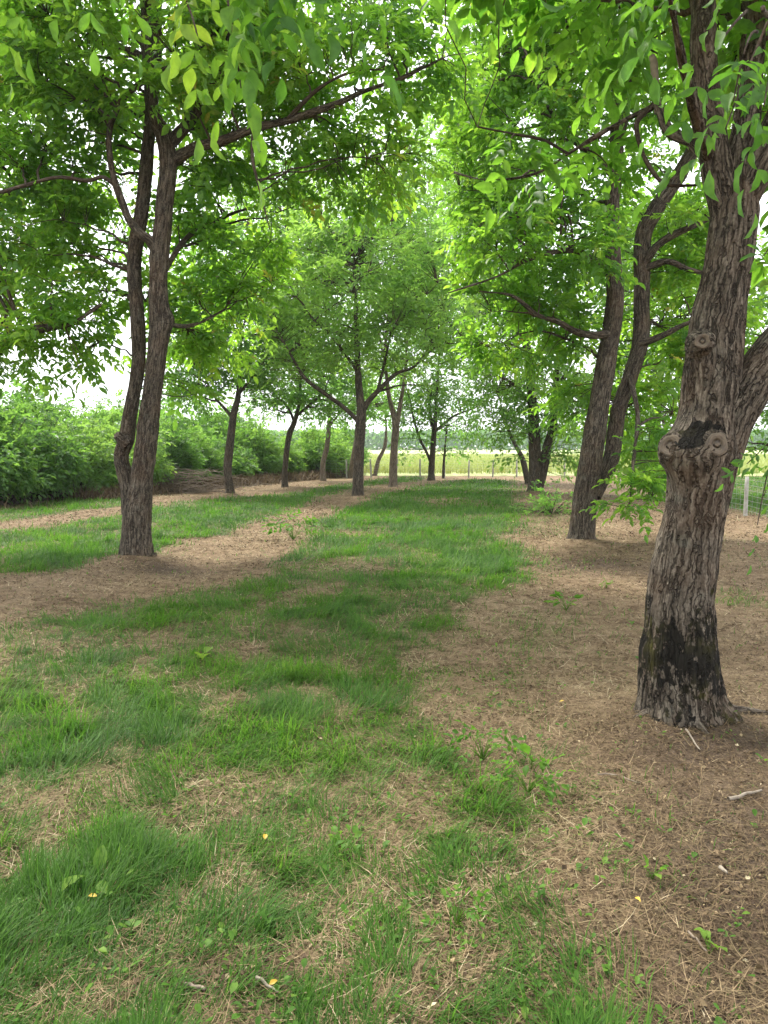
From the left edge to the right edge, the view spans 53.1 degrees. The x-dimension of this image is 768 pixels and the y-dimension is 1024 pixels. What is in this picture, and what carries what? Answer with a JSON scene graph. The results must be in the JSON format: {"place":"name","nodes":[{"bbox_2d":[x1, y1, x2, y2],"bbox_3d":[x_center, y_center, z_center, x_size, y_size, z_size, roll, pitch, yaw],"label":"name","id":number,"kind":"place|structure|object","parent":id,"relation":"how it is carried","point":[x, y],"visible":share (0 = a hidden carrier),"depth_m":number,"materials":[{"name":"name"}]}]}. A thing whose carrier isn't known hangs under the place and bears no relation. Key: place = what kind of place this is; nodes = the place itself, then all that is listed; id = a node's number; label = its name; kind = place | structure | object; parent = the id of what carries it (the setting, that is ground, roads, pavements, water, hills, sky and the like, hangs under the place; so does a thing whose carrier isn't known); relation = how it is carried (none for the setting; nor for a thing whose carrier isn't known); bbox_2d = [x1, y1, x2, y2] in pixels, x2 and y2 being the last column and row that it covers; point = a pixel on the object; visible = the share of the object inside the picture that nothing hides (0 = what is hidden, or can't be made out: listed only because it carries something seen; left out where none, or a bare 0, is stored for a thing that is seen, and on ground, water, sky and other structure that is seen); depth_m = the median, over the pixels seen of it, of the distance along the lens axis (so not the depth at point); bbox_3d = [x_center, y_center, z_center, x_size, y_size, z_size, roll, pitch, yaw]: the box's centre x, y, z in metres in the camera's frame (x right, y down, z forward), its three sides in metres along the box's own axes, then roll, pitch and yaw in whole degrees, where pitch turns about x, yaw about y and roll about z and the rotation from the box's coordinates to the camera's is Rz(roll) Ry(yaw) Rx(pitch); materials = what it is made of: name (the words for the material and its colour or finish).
{"place":"outdoors","nodes":[
{"label":"outdoors","id":0,"kind":"place"},
{"bbox_2d":[0,448,767,1023],"bbox_3d":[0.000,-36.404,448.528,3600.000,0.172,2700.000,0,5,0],"label":"ground","id":1,"kind":"structure","parent":0,"point":[734,550],"depth_m":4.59,"materials":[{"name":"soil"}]},
{"bbox_2d":[0,387,49,503],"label":"bush","id":2,"kind":"object","parent":1,"relation":"on","point":[4,475],"visible":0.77,"depth_m":20.35,"materials":[{"name":"green plant"}]},
{"bbox_2d":[0,390,79,504],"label":"bush","id":3,"kind":"object","parent":1,"relation":"on","point":[24,449],"visible":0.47,"depth_m":21.13,"materials":[{"name":"green plant"}]},
{"bbox_2d":[1,371,84,440],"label":"bush","id":4,"kind":"object","parent":1,"relation":"on","point":[7,407],"visible":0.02,"depth_m":25.50,"materials":[{"name":"green plant"}]},
{"bbox_2d":[0,383,93,501],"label":"bush","id":5,"kind":"object","parent":1,"relation":"on","point":[66,452],"visible":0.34,"depth_m":22.50,"materials":[{"name":"green plant"}]},
{"bbox_2d":[9,394,87,494],"bbox_3d":[-11.838,-1.969,24.292,4.919,3.516,5.352,-3,5,-28],"label":"bush","id":6,"kind":"object","parent":1,"relation":"on","point":[72,420],"visible":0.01,"depth_m":23.97,"materials":[{"name":"green plant"}]},
{"bbox_2d":[0,54,148,408],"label":"tree","id":7,"kind":"object","parent":1,"relation":"on","point":[24,338],"visible":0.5,"depth_m":10.69,"materials":[{"name":"green plant"}]},
{"bbox_2d":[50,382,111,490],"bbox_3d":[-11.114,-2.548,27.147,4.938,4.212,4.434,-2,5,-25],"label":"bush","id":8,"kind":"object","parent":1,"relation":"on","point":[85,412],"visible":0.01,"depth_m":27.13,"materials":[{"name":"green plant"}]},
{"bbox_2d":[38,399,131,498],"bbox_3d":[-9.667,-1.925,24.392,3.895,3.341,3.498,-4,6,-40],"label":"bush","id":9,"kind":"object","parent":1,"relation":"on","point":[99,462],"visible":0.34,"depth_m":24.18,"materials":[{"name":"green plant"}]},
{"bbox_2d":[63,845,107,893],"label":"weed plant","id":10,"kind":"object","parent":1,"relation":"on","point":[97,853],"visible":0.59,"depth_m":2.79,"materials":[{"name":"green plant"}]},
{"bbox_2d":[82,410,177,487],"bbox_3d":[-9.237,-1.971,26.439,4.050,3.107,4.407,-2,5,-25],"label":"bush","id":11,"kind":"object","parent":1,"relation":"on","point":[160,459],"visible":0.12,"depth_m":26.15,"materials":[{"name":"green plant"}]},
{"bbox_2d":[62,389,197,448],"bbox_3d":[-10.436,-2.758,30.240,6.366,4.164,5.850,-1,5,-6],"label":"bush","id":12,"kind":"object","parent":1,"relation":"on","point":[113,419],"depth_m":29.97,"materials":[{"name":"green plant"}]},
{"bbox_2d":[101,389,159,427],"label":"bush","id":13,"kind":"object","parent":1,"relation":"on","point":[121,390],"visible":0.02,"depth_m":31.81,"materials":[{"name":"green plant"}]},
{"bbox_2d":[157,413,214,484],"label":"bush","id":14,"kind":"object","parent":1,"relation":"on","point":[183,457],"visible":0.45,"depth_m":28.22,"materials":[{"name":"green plant"}]},
{"bbox_2d":[159,397,218,444],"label":"bush","id":15,"kind":"object","parent":1,"relation":"on","point":[196,423],"visible":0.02,"depth_m":34.56,"materials":[{"name":"green plant"}]},
{"bbox_2d":[0,467,381,509],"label":"dead grass","id":16,"kind":"structure","parent":1,"relation":"on","point":[111,492],"depth_m":30.24,"materials":[{"name":"plant"}]},
{"bbox_2d":[183,982,205,990],"bbox_3d":[-0.553,1.384,2.242,0.074,0.016,0.020,1,5,16],"label":"fallen stick","id":17,"kind":"object","parent":1,"relation":"on","point":[196,986],"visible":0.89,"depth_m":2.24,"materials":[{"name":"brown wood"}]},
{"bbox_2d":[194,646,212,660],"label":"weed plant","id":18,"kind":"object","parent":1,"relation":"on","point":[203,655],"visible":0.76,"depth_m":5.71,"materials":[{"name":"green plant"}]},
{"bbox_2d":[169,413,238,480],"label":"bush","id":19,"kind":"object","parent":1,"relation":"on","point":[214,461],"visible":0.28,"depth_m":30.72,"materials":[{"name":"green plant"}]},
{"bbox_2d":[153,466,271,492],"bbox_3d":[-7.220,-1.192,26.906,6.726,1.026,1.878,0,5,0],"label":"brush pile","id":20,"kind":"object","parent":1,"relation":"on","point":[190,488],"visible":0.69,"depth_m":26.80,"materials":[{"name":"brown wood"}]},
{"bbox_2d":[144,199,302,492],"bbox_3d":[-5.453,-5.362,25.223,5.702,9.613,4.710,0,5,0],"label":"tree","id":21,"kind":"object","parent":1,"relation":"on","point":[229,446],"visible":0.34,"depth_m":25.37,"materials":[{"name":"green plant"}]},
{"bbox_2d":[190,426,262,476],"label":"bush","id":22,"kind":"object","parent":1,"relation":"on","point":[243,466],"visible":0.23,"depth_m":33.13,"materials":[{"name":"green plant"}]},
{"bbox_2d":[0,0,459,210],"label":"tree","id":23,"kind":"object","parent":1,"relation":"on","point":[248,86],"visible":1,"depth_m":2.40,"materials":[{"name":"green plant"}]},
{"bbox_2d":[190,398,284,463],"bbox_3d":[-7.871,-3.451,37.063,6.236,4.426,5.731,0,5,4],"label":"bush","id":24,"kind":"object","parent":1,"relation":"on","point":[222,427],"visible":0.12,"depth_m":36.47,"materials":[{"name":"green plant"}]},
{"bbox_2d":[208,400,270,435],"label":"bush","id":25,"kind":"object","parent":1,"relation":"on","point":[230,406],"visible":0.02,"depth_m":39.21,"materials":[{"name":"green plant"}]},
{"bbox_2d":[0,0,506,556],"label":"tree","id":26,"kind":"object","parent":1,"relation":"on","point":[72,84],"visible":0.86,"depth_m":10.46,"materials":[{"name":"green plant"}]},
{"bbox_2d":[234,418,293,475],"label":"bush","id":27,"kind":"object","parent":1,"relation":"on","point":[266,465],"visible":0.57,"depth_m":35.52,"materials":[{"name":"green plant"}]},
{"bbox_2d":[255,975,278,992],"bbox_3d":[-0.343,1.387,2.257,0.099,0.011,0.014,5,7,44],"label":"fallen stick","id":28,"kind":"object","parent":1,"relation":"on","point":[257,977],"visible":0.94,"depth_m":2.26,"materials":[{"name":"brown wood"}]},
{"bbox_2d":[212,142,363,487],"bbox_3d":[-3.958,-7.801,30.636,6.854,13.740,5.395,0,5,0],"label":"tree","id":29,"kind":"object","parent":1,"relation":"on","point":[304,402],"visible":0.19,"depth_m":30.47,"materials":[{"name":"green plant"}]},
{"bbox_2d":[268,422,307,473],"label":"bush","id":30,"kind":"object","parent":1,"relation":"on","point":[294,465],"visible":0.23,"depth_m":38.32,"materials":[{"name":"green plant"}]},
{"bbox_2d":[261,509,327,539],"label":"weed plant","id":31,"kind":"object","parent":1,"relation":"on","point":[314,520],"visible":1,"depth_m":13.23,"materials":[{"name":"green plant"}]},
{"bbox_2d":[279,417,365,476],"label":"bush","id":32,"kind":"object","parent":1,"relation":"on","point":[311,447],"visible":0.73,"depth_m":40.57,"materials":[{"name":"green plant"}]},
{"bbox_2d":[284,255,381,480],"bbox_3d":[-2.436,-6.940,36.517,5.495,11.048,5.155,0,5,0],"label":"tree","id":33,"kind":"object","parent":1,"relation":"on","point":[347,386],"visible":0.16,"depth_m":36.38,"materials":[{"name":"green plant"}]},
{"bbox_2d":[313,418,352,467],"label":"bush","id":34,"kind":"object","parent":1,"relation":"on","point":[336,440],"visible":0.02,"depth_m":44.28,"materials":[{"name":"green plant"}]},
{"bbox_2d":[328,824,362,852],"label":"weed plant","id":35,"kind":"object","parent":1,"relation":"on","point":[355,830],"visible":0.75,"depth_m":3.08,"materials":[{"name":"green plant"}]},
{"bbox_2d":[331,417,372,465],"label":"bush","id":36,"kind":"object","parent":1,"relation":"on","point":[351,438],"visible":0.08,"depth_m":47.00,"materials":[{"name":"green plant"}]},
{"bbox_2d":[228,116,484,495],"bbox_3d":[-0.870,-6.191,23.262,7.829,11.543,5.474,0,5,0],"label":"tree","id":37,"kind":"object","parent":1,"relation":"on","point":[330,238],"visible":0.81,"depth_m":22.88,"materials":[{"name":"green plant"}]},
{"bbox_2d":[328,373,396,477],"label":"tree","id":38,"kind":"object","parent":1,"relation":"on","point":[351,465],"visible":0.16,"depth_m":39.64,"materials":[{"name":"green plant"}]},
{"bbox_2d":[0,475,767,1023],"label":"grass","id":39,"kind":"structure","parent":1,"relation":"on","point":[150,855],"depth_m":3.72,"materials":[{"name":"green plant"}]},
{"bbox_2d":[269,979,277,984],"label":"fallen leaf","id":40,"kind":"object","parent":39,"relation":"on","point":[273,981],"visible":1,"depth_m":2.21,"materials":[{"name":"yellow plant"}]},
{"bbox_2d":[0,532,767,1023],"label":"weeds","id":41,"kind":"object","parent":1,"relation":"on","point":[304,960],"visible":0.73,"depth_m":2.66,"materials":[{"name":"green plant"}]},
{"bbox_2d":[298,132,483,487],"bbox_3d":[0.400,-7.678,29.424,8.102,13.606,5.199,0,5,0],"label":"tree","id":42,"kind":"object","parent":1,"relation":"on","point":[396,417],"visible":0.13,"depth_m":29.31,"materials":[{"name":"green plant"}]},
{"bbox_2d":[364,379,421,475],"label":"tree","id":43,"kind":"object","parent":1,"relation":"on","point":[379,457],"visible":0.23,"depth_m":42.54,"materials":[{"name":"green plant"}]},
{"bbox_2d":[370,97,504,480],"bbox_3d":[2.689,-10.733,36.779,7.043,18.573,5.875,0,5,0],"label":"tree","id":44,"kind":"object","parent":1,"relation":"on","point":[437,406],"visible":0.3,"depth_m":36.87,"materials":[{"name":"green plant"}]},
{"bbox_2d":[426,412,471,478],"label":"tree","id":45,"kind":"object","parent":1,"relation":"on","point":[444,454],"visible":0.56,"depth_m":39.04,"materials":[{"name":"green plant"}]},
{"bbox_2d":[326,459,573,477],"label":"wire fence","id":46,"kind":"object","parent":1,"relation":"on","point":[492,470],"visible":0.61,"depth_m":40.07,"materials":[{"name":"grey metal"}]},
{"bbox_2d":[420,884,499,951],"bbox_3d":[0.261,1.313,2.549,0.232,0.150,0.243,3,6,32],"label":"weed plant","id":47,"kind":"object","parent":1,"relation":"on","point":[476,916],"visible":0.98,"depth_m":2.55,"materials":[{"name":"green plant"}]},
{"bbox_2d":[441,720,526,768],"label":"weed plant","id":48,"kind":"object","parent":1,"relation":"on","point":[483,757],"visible":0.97,"depth_m":3.85,"materials":[{"name":"green plant"}]},
{"bbox_2d":[458,345,548,484],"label":"tree","id":49,"kind":"object","parent":1,"relation":"on","point":[524,469],"visible":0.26,"depth_m":32.77,"materials":[{"name":"green plant"}]},
{"bbox_2d":[405,6,603,490],"bbox_3d":[4.213,-9.029,26.389,7.414,16.820,4.752,0,5,0],"label":"tree","id":50,"kind":"object","parent":1,"relation":"on","point":[539,460],"visible":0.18,"depth_m":26.24,"materials":[{"name":"green plant"}]},
{"bbox_2d":[269,426,767,449],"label":"wood","id":51,"kind":"object","parent":1,"relation":"on","point":[377,440],"visible":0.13,"depth_m":333.89,"materials":[{"name":"green plant"}]},
{"bbox_2d":[479,754,575,807],"bbox_3d":[0.650,1.193,3.462,0.422,0.198,0.299,2,5,22],"label":"weed plant","id":52,"kind":"object","parent":1,"relation":"on","point":[541,787],"visible":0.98,"depth_m":3.45,"materials":[{"name":"green plant"}]},
{"bbox_2d":[512,742,545,776],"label":"weed plant","id":53,"kind":"object","parent":1,"relation":"on","point":[524,747],"visible":0.98,"depth_m":3.69,"materials":[{"name":"green plant"}]},
{"bbox_2d":[509,478,572,515],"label":"bush","id":54,"kind":"object","parent":1,"relation":"on","point":[544,502],"visible":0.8,"depth_m":17.91,"materials":[{"name":"green plant"}]},
{"bbox_2d":[544,590,583,610],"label":"weed plant","id":55,"kind":"object","parent":1,"relation":"on","point":[576,596],"visible":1,"depth_m":7.66,"materials":[{"name":"green plant"}]},
{"bbox_2d":[419,0,767,733],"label":"tree","id":56,"kind":"object","parent":1,"relation":"on","point":[703,442],"visible":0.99,"depth_m":4.31,"materials":[{"name":"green plant"}]},
{"bbox_2d":[426,0,767,543],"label":"tree","id":57,"kind":"object","parent":1,"relation":"on","point":[555,112],"visible":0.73,"depth_m":12.48,"materials":[{"name":"green plant"}]},
{"bbox_2d":[597,773,639,782],"bbox_3d":[1.117,1.260,3.653,0.202,0.012,0.037,3,6,30],"label":"fallen stick","id":58,"kind":"object","parent":1,"relation":"on","point":[616,775],"visible":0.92,"depth_m":3.68,"materials":[{"name":"brown wood"}]},
{"bbox_2d":[541,182,760,497],"bbox_3d":[8.293,-5.026,23.980,6.538,9.944,4.978,2,5,25],"label":"tree","id":59,"kind":"object","parent":1,"relation":"on","point":[628,232],"visible":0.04,"depth_m":23.72,"materials":[{"name":"green plant"}]},
{"bbox_2d":[643,854,668,878],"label":"weed plant","id":60,"kind":"object","parent":1,"relation":"on","point":[661,868],"visible":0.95,"depth_m":2.82,"materials":[{"name":"green plant"}]},
{"bbox_2d":[685,728,699,749],"bbox_3d":[1.664,1.222,4.144,0.015,0.034,0.228,0,5,4],"label":"fallen stick","id":61,"kind":"object","parent":1,"relation":"on","point":[686,729],"visible":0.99,"depth_m":4.16,"materials":[{"name":"brown wood"}]},
{"bbox_2d":[618,465,767,516],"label":"wire fence","id":62,"kind":"object","parent":1,"relation":"on","point":[745,499],"visible":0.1,"depth_m":18.02,"materials":[{"name":"grey metal"}]},
{"bbox_2d":[687,930,706,950],"bbox_3d":[1.012,1.381,2.477,0.014,0.010,0.099,-1,5,-11],"label":"fallen stick","id":63,"kind":"object","parent":1,"relation":"on","point":[697,939],"visible":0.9,"depth_m":2.48,"materials":[{"name":"brown wood"}]},
{"bbox_2d":[694,927,727,953],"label":"weed plant","id":64,"kind":"object","parent":1,"relation":"on","point":[705,933],"visible":0.94,"depth_m":2.46,"materials":[{"name":"green plant"}]},
{"bbox_2d":[718,865,727,873],"bbox_3d":[1.265,1.335,2.867,0.017,0.017,0.042,-1,5,-9],"label":"fallen stick","id":65,"kind":"object","parent":1,"relation":"on","point":[721,867],"visible":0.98,"depth_m":2.87,"materials":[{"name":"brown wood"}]},
{"bbox_2d":[727,789,761,800],"bbox_3d":[1.645,1.289,3.511,0.214,0.020,0.026,-2,5,-27],"label":"fallen stick","id":66,"kind":"object","parent":1,"relation":"on","point":[731,798],"visible":0.98,"depth_m":3.50,"materials":[{"name":"brown wood"}]},
{"bbox_2d":[742,230,767,474],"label":"tree","id":67,"kind":"object","parent":1,"relation":"on","point":[762,415],"visible":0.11,"depth_m":21.29,"materials":[{"name":"green plant"}]},
{"bbox_2d":[0,0,767,447],"label":"sky","id":68,"kind":"structure","parent":0,"point":[114,381],"materials":[{"name":"white"}]},
{"bbox_2d":[364,449,767,475],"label":"field","id":69,"kind":"structure","parent":0,"point":[482,451],"depth_m":45.50,"materials":[{"name":"plant"}]},
{"bbox_2d":[343,453,767,473],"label":"crop","id":70,"kind":"object","parent":69,"relation":"on","point":[475,467],"visible":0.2,"depth_m":50.64,"materials":[{"name":"green plant"}]}
]}

